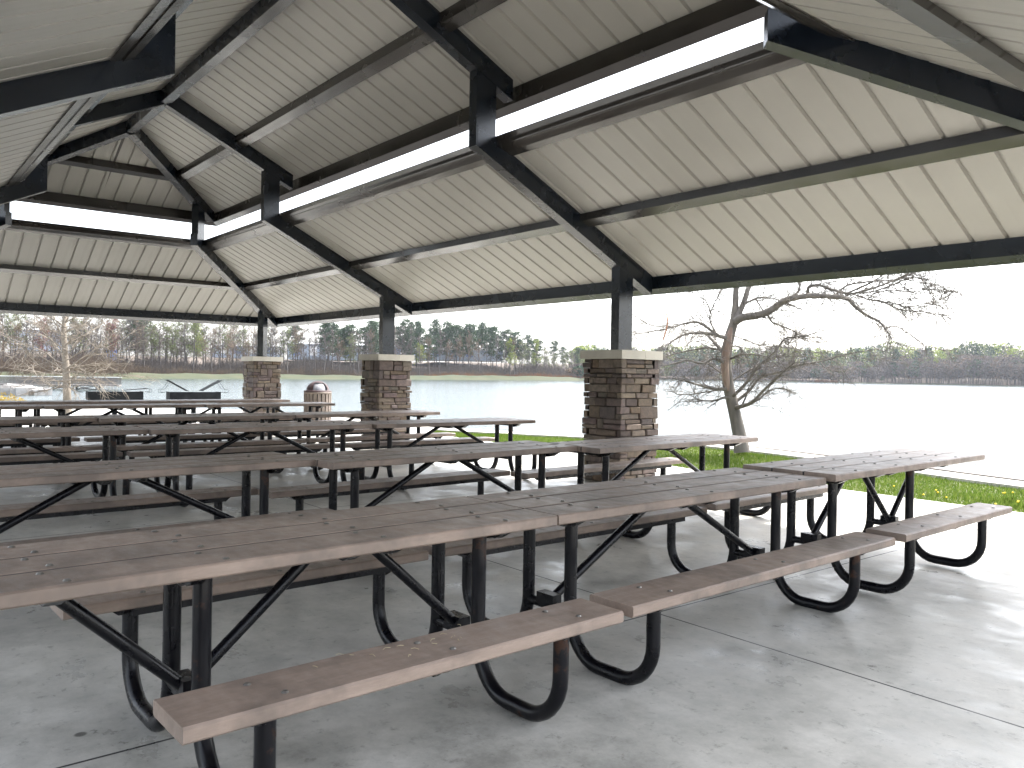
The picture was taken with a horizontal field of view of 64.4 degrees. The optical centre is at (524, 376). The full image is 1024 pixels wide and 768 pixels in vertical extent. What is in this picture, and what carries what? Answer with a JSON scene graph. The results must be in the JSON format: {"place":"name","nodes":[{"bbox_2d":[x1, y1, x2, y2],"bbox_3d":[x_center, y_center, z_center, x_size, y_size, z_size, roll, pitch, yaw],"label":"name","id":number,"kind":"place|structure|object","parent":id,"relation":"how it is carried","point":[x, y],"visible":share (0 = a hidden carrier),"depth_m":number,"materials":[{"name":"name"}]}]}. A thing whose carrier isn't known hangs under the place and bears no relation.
{"place":"outdoors","nodes":[
{"label":"outdoors","id":0,"kind":"place"},
{"bbox_2d":[0,409,1023,767],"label":"slab","id":1,"kind":"structure","parent":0,"point":[924,669],"depth_m":3.85,"materials":[{"name":"concrete"}]},
{"bbox_2d":[0,401,19,447],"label":"picnic table","id":2,"kind":"object","parent":1,"relation":"on","point":[9,402],"visible":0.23,"depth_m":13.73,"materials":[{"name":"brown wood"}]},
{"bbox_2d":[0,404,45,447],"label":"picnic table","id":3,"kind":"object","parent":1,"relation":"on","point":[19,409],"visible":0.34,"depth_m":12.38,"materials":[{"name":"brown wood"}]},
{"bbox_2d":[0,415,101,483],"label":"picnic table","id":4,"kind":"object","parent":1,"relation":"on","point":[64,443],"visible":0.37,"depth_m":9.49,"materials":[{"name":"brown wood"}]},
{"bbox_2d":[0,426,147,496],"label":"picnic table","id":5,"kind":"object","parent":1,"relation":"on","point":[114,433],"visible":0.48,"depth_m":7.99,"materials":[{"name":"brown wood"}]},
{"bbox_2d":[0,314,159,413],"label":"pale twiggy tree","id":6,"kind":"object","parent":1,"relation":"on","point":[67,380],"visible":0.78,"depth_m":20.91,"materials":[{"name":"beige plant"}]},
{"bbox_2d":[12,400,168,445],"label":"picnic table","id":7,"kind":"object","parent":1,"relation":"on","point":[36,412],"visible":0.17,"depth_m":14.58,"materials":[{"name":"brown wood"}]},
{"bbox_2d":[78,388,151,414],"bbox_3d":[-11.707,0.720,23.224,1.888,0.785,0.612,1,0,-33],"label":"park grill","id":8,"kind":"object","parent":1,"relation":"on","point":[116,395],"visible":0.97,"depth_m":23.00,"materials":[{"name":"metal"}]},
{"bbox_2d":[33,403,207,445],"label":"picnic table","id":9,"kind":"object","parent":1,"relation":"on","point":[61,408],"visible":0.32,"depth_m":13.27,"materials":[{"name":"brown wood"}]},
{"bbox_2d":[0,452,332,545],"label":"picnic table","id":10,"kind":"object","parent":1,"relation":"on","point":[81,475],"visible":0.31,"depth_m":5.24,"materials":[{"name":"brown wood"}]},
{"bbox_2d":[158,380,227,412],"bbox_3d":[-9.800,0.623,24.090,1.887,1.034,0.612,1,0,-33],"label":"park grill","id":11,"kind":"object","parent":1,"relation":"on","point":[193,395],"visible":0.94,"depth_m":23.89,"materials":[{"name":"metal"}]},
{"bbox_2d":[84,413,305,481],"bbox_3d":[-4.277,0.886,10.608,2.380,0.765,1.569,1,0,-37],"label":"picnic table","id":12,"kind":"object","parent":1,"relation":"on","point":[144,440],"visible":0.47,"depth_m":10.41,"materials":[{"name":"brown wood"}]},
{"bbox_2d":[154,399,289,436],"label":"picnic table","id":13,"kind":"object","parent":1,"relation":"on","point":[220,401],"visible":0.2,"depth_m":16.14,"materials":[{"name":"brown wood"}]},
{"bbox_2d":[127,421,371,506],"bbox_3d":[-2.917,0.913,8.949,2.380,0.765,1.569,1,0,-37],"label":"picnic table","id":14,"kind":"object","parent":1,"relation":"on","point":[170,432],"visible":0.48,"depth_m":8.94,"materials":[{"name":"brown wood"}]},
{"bbox_2d":[196,402,344,442],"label":"picnic table","id":15,"kind":"object","parent":1,"relation":"on","point":[214,407],"visible":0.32,"depth_m":14.70,"materials":[{"name":"brown wood"}]},
{"bbox_2d":[0,496,623,767],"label":"picnic table","id":16,"kind":"object","parent":1,"relation":"on","point":[131,577],"visible":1,"depth_m":2.83,"materials":[{"name":"brown wood"}]},
{"bbox_2d":[304,381,331,419],"bbox_3d":[-5.103,0.655,20.066,0.676,1.085,0.676,1,0,-39],"label":"trash receptacle","id":17,"kind":"object","parent":1,"relation":"on","point":[317,391],"visible":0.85,"depth_m":19.83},
{"bbox_2d":[272,410,455,469],"bbox_3d":[-2.439,0.911,12.135,2.380,0.765,1.569,1,0,-40],"label":"picnic table","id":18,"kind":"object","parent":1,"relation":"on","point":[323,434],"visible":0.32,"depth_m":11.93,"materials":[{"name":"brown wood"}]},
{"bbox_2d":[258,440,576,574],"bbox_3d":[-0.628,0.957,6.430,2.380,0.765,1.569,1,0,-43],"label":"picnic table","id":19,"kind":"object","parent":1,"relation":"on","point":[353,463],"visible":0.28,"depth_m":6.33,"materials":[{"name":"brown wood"}]},
{"bbox_2d":[335,417,536,489],"bbox_3d":[-0.994,0.939,10.372,2.380,0.765,1.569,1,0,-39],"label":"picnic table","id":20,"kind":"object","parent":1,"relation":"on","point":[459,424],"visible":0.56,"depth_m":10.40,"materials":[{"name":"brown wood"}]},
{"bbox_2d":[0,0,1023,481],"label":"picnic pavilion","id":21,"kind":"structure","parent":1,"relation":"on","point":[812,140],"depth_m":9.52,"materials":[{"name":"metal"}]},
{"bbox_2d":[511,433,770,538],"bbox_3d":[1.281,0.983,7.795,2.380,0.765,1.569,1,0,-42],"label":"picnic table","id":22,"kind":"object","parent":1,"relation":"on","point":[604,449],"visible":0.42,"depth_m":7.72,"materials":[{"name":"brown wood"}]},
{"bbox_2d":[417,467,895,684],"bbox_3d":[0.789,0.993,4.574,2.310,0.765,1.569,1,0,-41],"label":"picnic table","id":23,"kind":"object","parent":1,"relation":"on","point":[616,509],"visible":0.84,"depth_m":4.23,"materials":[{"name":"brown wood"}]},
{"bbox_2d":[696,448,1011,593],"bbox_3d":[2.626,0.998,6.113,2.448,0.765,1.569,1,0,-41],"label":"picnic table","id":24,"kind":"object","parent":1,"relation":"on","point":[838,471],"visible":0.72,"depth_m":5.70,"materials":[{"name":"brown wood"}]},
{"bbox_2d":[0,378,1023,478],"bbox_3d":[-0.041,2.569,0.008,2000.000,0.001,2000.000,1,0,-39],"label":"lake","id":25,"kind":"structure","parent":0,"point":[987,422],"depth_m":63.21,"materials":[{"name":"grey liquid"}]},
{"bbox_2d":[0,384,52,394],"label":"riprap","id":26,"kind":"object","parent":25,"relation":"in","point":[20,389],"visible":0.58,"depth_m":72.14,"materials":[{"name":"stone"}]},
{"bbox_2d":[0,376,121,389],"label":"fishing dock","id":27,"kind":"object","parent":25,"relation":"in","point":[15,380],"visible":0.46,"depth_m":92.47,"materials":[{"name":"grey wood"}]},
{"bbox_2d":[0,352,1023,385],"bbox_3d":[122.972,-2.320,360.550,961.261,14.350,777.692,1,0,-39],"label":"shore","id":28,"kind":"structure","parent":0,"point":[327,377],"depth_m":312.04,"materials":[{"name":"plant"}]},
{"bbox_2d":[0,313,15,360],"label":"bare tree","id":29,"kind":"object","parent":28,"relation":"on","point":[1,318],"visible":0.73,"depth_m":183.31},
{"bbox_2d":[0,392,26,404],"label":"yellow shrub","id":30,"kind":"object","parent":28,"relation":"on","point":[3,398],"visible":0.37,"depth_m":50.61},
{"bbox_2d":[5,321,27,361],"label":"bare tree","id":31,"kind":"object","parent":28,"relation":"on","point":[16,329],"visible":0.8,"depth_m":182.48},
{"bbox_2d":[2,314,33,356],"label":"budding tree","id":32,"kind":"object","parent":28,"relation":"on","point":[21,318],"visible":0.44,"depth_m":192.89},
{"bbox_2d":[12,319,36,361],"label":"bare tree","id":33,"kind":"object","parent":28,"relation":"on","point":[25,339],"visible":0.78,"depth_m":179.80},
{"bbox_2d":[11,328,61,351],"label":"warehouse","id":34,"kind":"structure","parent":28,"relation":"on","point":[40,342],"depth_m":258.17,"materials":[{"name":"grey metal"}]},
{"bbox_2d":[33,317,51,360],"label":"budding tree","id":35,"kind":"object","parent":28,"relation":"on","point":[39,340],"visible":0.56,"depth_m":184.75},
{"bbox_2d":[58,317,88,356],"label":"budding tree","id":36,"kind":"object","parent":28,"relation":"on","point":[81,342],"visible":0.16,"depth_m":203.24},
{"bbox_2d":[86,318,105,366],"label":"bare tree","id":37,"kind":"object","parent":28,"relation":"on","point":[98,337],"visible":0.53,"depth_m":195.44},
{"bbox_2d":[102,320,117,362],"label":"bare tree","id":38,"kind":"object","parent":28,"relation":"on","point":[108,340],"visible":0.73,"depth_m":202.06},
{"bbox_2d":[103,319,121,360],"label":"budding tree","id":39,"kind":"object","parent":28,"relation":"on","point":[114,340],"visible":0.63,"depth_m":205.54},
{"bbox_2d":[115,319,133,358],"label":"budding tree","id":40,"kind":"object","parent":28,"relation":"on","point":[124,321],"visible":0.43,"depth_m":218.22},
{"bbox_2d":[115,320,137,365],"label":"bare tree","id":41,"kind":"object","parent":28,"relation":"on","point":[126,326],"visible":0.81,"depth_m":207.09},
{"bbox_2d":[122,320,147,352],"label":"pine tree","id":42,"kind":"object","parent":28,"relation":"on","point":[132,327],"visible":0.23,"depth_m":219.46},
{"bbox_2d":[127,320,146,362],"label":"bare tree","id":43,"kind":"object","parent":28,"relation":"on","point":[137,328],"visible":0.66,"depth_m":211.53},
{"bbox_2d":[135,327,155,368],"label":"bare tree","id":44,"kind":"object","parent":28,"relation":"on","point":[143,345],"visible":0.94,"depth_m":209.61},
{"bbox_2d":[139,321,164,362],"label":"budding tree","id":45,"kind":"object","parent":28,"relation":"on","point":[155,344],"visible":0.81,"depth_m":214.20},
{"bbox_2d":[145,326,169,362],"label":"bare tree","id":46,"kind":"object","parent":28,"relation":"on","point":[160,341],"visible":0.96,"depth_m":213.47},
{"bbox_2d":[156,322,173,360],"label":"budding tree","id":47,"kind":"object","parent":28,"relation":"on","point":[163,328],"visible":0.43,"depth_m":225.97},
{"bbox_2d":[161,326,181,366],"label":"budding tree","id":48,"kind":"object","parent":28,"relation":"on","point":[172,346],"visible":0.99,"depth_m":218.25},
{"bbox_2d":[166,322,189,368],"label":"budding tree","id":49,"kind":"object","parent":28,"relation":"on","point":[177,326],"visible":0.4,"depth_m":225.79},
{"bbox_2d":[173,322,195,363],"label":"budding tree","id":50,"kind":"object","parent":28,"relation":"on","point":[184,340],"visible":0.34,"depth_m":227.23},
{"bbox_2d":[175,323,195,370],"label":"bare tree","id":51,"kind":"object","parent":28,"relation":"on","point":[184,346],"visible":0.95,"depth_m":220.91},
{"bbox_2d":[180,323,210,371],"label":"budding tree","id":52,"kind":"object","parent":28,"relation":"on","point":[192,347],"visible":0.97,"depth_m":221.88,"materials":[{"name":"plant"}]},
{"bbox_2d":[188,323,203,370],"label":"budding tree","id":53,"kind":"object","parent":28,"relation":"on","point":[196,328],"visible":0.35,"depth_m":228.86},
{"bbox_2d":[192,324,214,365],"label":"budding tree","id":54,"kind":"object","parent":28,"relation":"on","point":[205,327],"visible":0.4,"depth_m":234.50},
{"bbox_2d":[204,335,220,372],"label":"bare tree","id":55,"kind":"object","parent":28,"relation":"on","point":[207,337],"visible":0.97,"depth_m":226.26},
{"bbox_2d":[211,328,227,368],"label":"bare tree","id":56,"kind":"object","parent":28,"relation":"on","point":[218,348],"visible":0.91,"depth_m":232.99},
{"bbox_2d":[211,324,234,363],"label":"budding tree","id":57,"kind":"object","parent":28,"relation":"on","point":[225,336],"visible":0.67,"depth_m":238.81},
{"bbox_2d":[219,337,233,369],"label":"bare tree","id":58,"kind":"object","parent":28,"relation":"on","point":[230,349],"visible":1,"depth_m":230.16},
{"bbox_2d":[220,325,241,366],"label":"bare tree","id":59,"kind":"object","parent":28,"relation":"on","point":[232,341],"visible":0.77,"depth_m":234.14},
{"bbox_2d":[227,325,252,361],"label":"budding tree","id":60,"kind":"object","parent":28,"relation":"on","point":[244,332],"visible":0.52,"depth_m":246.26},
{"bbox_2d":[213,344,282,358],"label":"warehouse","id":61,"kind":"structure","parent":28,"relation":"on","point":[242,351],"depth_m":301.91,"materials":[{"name":"grey metal"}]},
{"bbox_2d":[246,326,257,355],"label":"bare tree","id":62,"kind":"object","parent":28,"relation":"on","point":[254,330],"visible":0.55,"depth_m":245.46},
{"bbox_2d":[267,329,280,356],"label":"bare tree","id":63,"kind":"object","parent":28,"relation":"on","point":[272,343],"visible":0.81,"depth_m":242.61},
{"bbox_2d":[274,326,297,372],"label":"budding tree","id":64,"kind":"object","parent":28,"relation":"on","point":[287,332],"visible":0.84,"depth_m":246.35,"materials":[{"name":"plant"}]},
{"bbox_2d":[0,347,583,377],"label":"undergrowth","id":65,"kind":"object","parent":28,"relation":"on","point":[155,366],"visible":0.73,"depth_m":233.32,"materials":[{"name":"plant"}]},
{"bbox_2d":[286,325,302,368],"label":"bare tree","id":66,"kind":"object","parent":28,"relation":"on","point":[296,335],"visible":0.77,"depth_m":253.24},
{"bbox_2d":[286,326,305,360],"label":"pine tree","id":67,"kind":"object","parent":28,"relation":"on","point":[296,328],"visible":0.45,"depth_m":269.13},
{"bbox_2d":[308,329,323,371],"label":"bare tree","id":68,"kind":"object","parent":28,"relation":"on","point":[314,352],"visible":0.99,"depth_m":257.32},
{"bbox_2d":[316,332,332,374],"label":"bare tree","id":69,"kind":"object","parent":28,"relation":"on","point":[325,351],"visible":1,"depth_m":256.13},
{"bbox_2d":[315,322,339,361],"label":"pine tree","id":70,"kind":"object","parent":28,"relation":"on","point":[337,350],"visible":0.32,"depth_m":276.69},
{"bbox_2d":[315,323,341,366],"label":"pine tree","id":71,"kind":"object","parent":28,"relation":"on","point":[324,325],"visible":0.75,"depth_m":272.46,"materials":[{"name":"plant"}]},
{"bbox_2d":[324,329,338,367],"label":"bare tree","id":72,"kind":"object","parent":28,"relation":"on","point":[333,336],"visible":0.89,"depth_m":262.06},
{"bbox_2d":[334,337,353,369],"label":"bare tree","id":73,"kind":"object","parent":28,"relation":"on","point":[339,355],"visible":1,"depth_m":260.94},
{"bbox_2d":[288,342,400,360],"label":"warehouse","id":74,"kind":"structure","parent":28,"relation":"on","point":[307,352],"depth_m":305.30,"materials":[{"name":"grey metal"}]},
{"bbox_2d":[335,327,357,366],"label":"pine tree","id":75,"kind":"object","parent":28,"relation":"on","point":[344,335],"visible":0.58,"depth_m":280.80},
{"bbox_2d":[337,324,361,369],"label":"pine tree","id":76,"kind":"object","parent":28,"relation":"on","point":[349,327],"visible":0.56,"depth_m":280.97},
{"bbox_2d":[341,332,360,367],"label":"budding tree","id":77,"kind":"object","parent":28,"relation":"on","point":[350,351],"visible":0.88,"depth_m":271.13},
{"bbox_2d":[348,330,364,372],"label":"bare tree","id":78,"kind":"object","parent":28,"relation":"on","point":[357,348],"visible":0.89,"depth_m":268.89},
{"bbox_2d":[355,326,372,353],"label":"pine tree","id":79,"kind":"object","parent":28,"relation":"on","point":[360,338],"visible":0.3,"depth_m":303.64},
{"bbox_2d":[361,320,378,353],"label":"pine tree","id":80,"kind":"object","parent":28,"relation":"on","point":[373,324],"visible":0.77,"depth_m":298.71,"materials":[{"name":"plant"}]},
{"bbox_2d":[395,324,408,354],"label":"bare tree","id":81,"kind":"object","parent":28,"relation":"on","point":[398,346],"visible":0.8,"depth_m":290.79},
{"bbox_2d":[394,318,416,354],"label":"pine tree","id":82,"kind":"object","parent":28,"relation":"on","point":[404,321],"visible":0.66,"depth_m":309.56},
{"bbox_2d":[399,329,417,354],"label":"pine tree","id":83,"kind":"object","parent":28,"relation":"on","point":[407,339],"visible":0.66,"depth_m":307.63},
{"bbox_2d":[404,325,416,373],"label":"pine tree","id":84,"kind":"object","parent":28,"relation":"on","point":[412,331],"visible":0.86,"depth_m":297.10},
{"bbox_2d":[412,320,425,352],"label":"pine tree","id":85,"kind":"object","parent":28,"relation":"on","point":[418,323],"visible":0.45,"depth_m":320.54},
{"bbox_2d":[411,327,426,366],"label":"pine tree","id":86,"kind":"object","parent":28,"relation":"on","point":[419,328],"visible":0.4,"depth_m":319.58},
{"bbox_2d":[420,334,436,369],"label":"pine tree","id":87,"kind":"object","parent":28,"relation":"on","point":[425,336],"visible":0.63,"depth_m":315.00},
{"bbox_2d":[423,337,436,372],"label":"bare tree","id":88,"kind":"object","parent":28,"relation":"on","point":[429,343],"visible":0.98,"depth_m":303.74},
{"bbox_2d":[426,318,444,366],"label":"pine tree","id":89,"kind":"object","parent":28,"relation":"on","point":[435,322],"visible":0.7,"depth_m":333.69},
{"bbox_2d":[435,330,446,371],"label":"bare tree","id":90,"kind":"object","parent":28,"relation":"on","point":[441,346],"visible":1,"depth_m":310.72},
{"bbox_2d":[441,320,453,364],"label":"pine tree","id":91,"kind":"object","parent":28,"relation":"on","point":[446,323],"visible":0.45,"depth_m":339.91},
{"bbox_2d":[445,324,464,366],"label":"pine tree","id":92,"kind":"object","parent":28,"relation":"on","point":[449,333],"visible":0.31,"depth_m":335.39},
{"bbox_2d":[448,332,464,370],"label":"bare tree","id":93,"kind":"object","parent":28,"relation":"on","point":[460,343],"visible":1,"depth_m":316.24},
{"bbox_2d":[447,325,467,367],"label":"pine tree","id":94,"kind":"object","parent":28,"relation":"on","point":[452,328],"visible":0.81,"depth_m":331.29,"materials":[{"name":"plant"}]},
{"bbox_2d":[413,349,503,361],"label":"warehouse","id":95,"kind":"structure","parent":28,"relation":"on","point":[473,360],"depth_m":348.96,"materials":[{"name":"grey metal"}]},
{"bbox_2d":[463,329,474,370],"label":"bare tree","id":96,"kind":"object","parent":28,"relation":"on","point":[469,356],"visible":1,"depth_m":328.62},
{"bbox_2d":[460,323,478,356],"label":"pine tree","id":97,"kind":"object","parent":28,"relation":"on","point":[471,328],"visible":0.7,"depth_m":335.03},
{"bbox_2d":[472,321,489,363],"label":"pine tree","id":98,"kind":"object","parent":28,"relation":"on","point":[481,330],"visible":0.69,"depth_m":349.51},
{"bbox_2d":[483,326,500,368],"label":"pine tree","id":99,"kind":"object","parent":28,"relation":"on","point":[491,330],"visible":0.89,"depth_m":341.87,"materials":[{"name":"plant"}]},
{"bbox_2d":[495,340,506,368],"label":"pine tree","id":100,"kind":"object","parent":28,"relation":"on","point":[501,348],"visible":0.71,"depth_m":349.08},
{"bbox_2d":[497,328,517,367],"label":"pine tree","id":101,"kind":"object","parent":28,"relation":"on","point":[503,333],"visible":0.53,"depth_m":354.50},
{"bbox_2d":[505,338,518,375],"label":"budding tree","id":102,"kind":"object","parent":28,"relation":"on","point":[508,359],"visible":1,"depth_m":334.73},
{"bbox_2d":[508,331,523,370],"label":"pine tree","id":103,"kind":"object","parent":28,"relation":"on","point":[517,337],"visible":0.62,"depth_m":356.98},
{"bbox_2d":[516,340,526,368],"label":"budding tree","id":104,"kind":"object","parent":28,"relation":"on","point":[521,356],"visible":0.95,"depth_m":348.66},
{"bbox_2d":[520,334,535,367],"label":"pine tree","id":105,"kind":"object","parent":28,"relation":"on","point":[529,340],"visible":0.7,"depth_m":355.50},
{"bbox_2d":[529,339,540,365],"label":"budding tree","id":106,"kind":"object","parent":28,"relation":"on","point":[536,348],"visible":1,"depth_m":346.27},
{"bbox_2d":[529,338,544,361],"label":"pine tree","id":107,"kind":"object","parent":28,"relation":"on","point":[540,347],"visible":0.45,"depth_m":359.47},
{"bbox_2d":[549,340,559,361],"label":"pine tree","id":108,"kind":"object","parent":28,"relation":"on","point":[555,343],"visible":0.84,"depth_m":386.16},
{"bbox_2d":[577,376,898,383],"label":"shore brush","id":109,"kind":"object","parent":28,"relation":"on","point":[836,381],"visible":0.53,"depth_m":554.88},
{"bbox_2d":[564,340,1023,384],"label":"wood","id":110,"kind":"object","parent":28,"relation":"on","point":[997,357],"visible":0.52,"depth_m":560.06,"materials":[{"name":"plant"}]},
{"bbox_2d":[0,18,1023,365],"label":"sky","id":111,"kind":"structure","parent":0,"point":[578,323],"materials":[{"name":"white"}]},
{"bbox_2d":[433,430,1023,512],"bbox_3d":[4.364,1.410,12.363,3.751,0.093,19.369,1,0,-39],"label":"grass","id":112,"kind":"structure","parent":0,"point":[716,460],"depth_m":11.20,"materials":[{"name":"plant"}]},
{"bbox_2d":[124,408,1023,489],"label":"seawall","id":113,"kind":"object","parent":112,"relation":"on","point":[978,478],"visible":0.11,"depth_m":14.50,"materials":[{"name":"concrete"}]},
{"bbox_2d":[605,268,990,452],"bbox_3d":[4.604,-0.873,14.638,6.730,4.596,2.932,1,0,21],"label":"bare lakeside tree","id":114,"kind":"object","parent":112,"relation":"on","point":[737,317],"visible":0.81,"depth_m":14.45,"materials":[{"name":"grey plant"}]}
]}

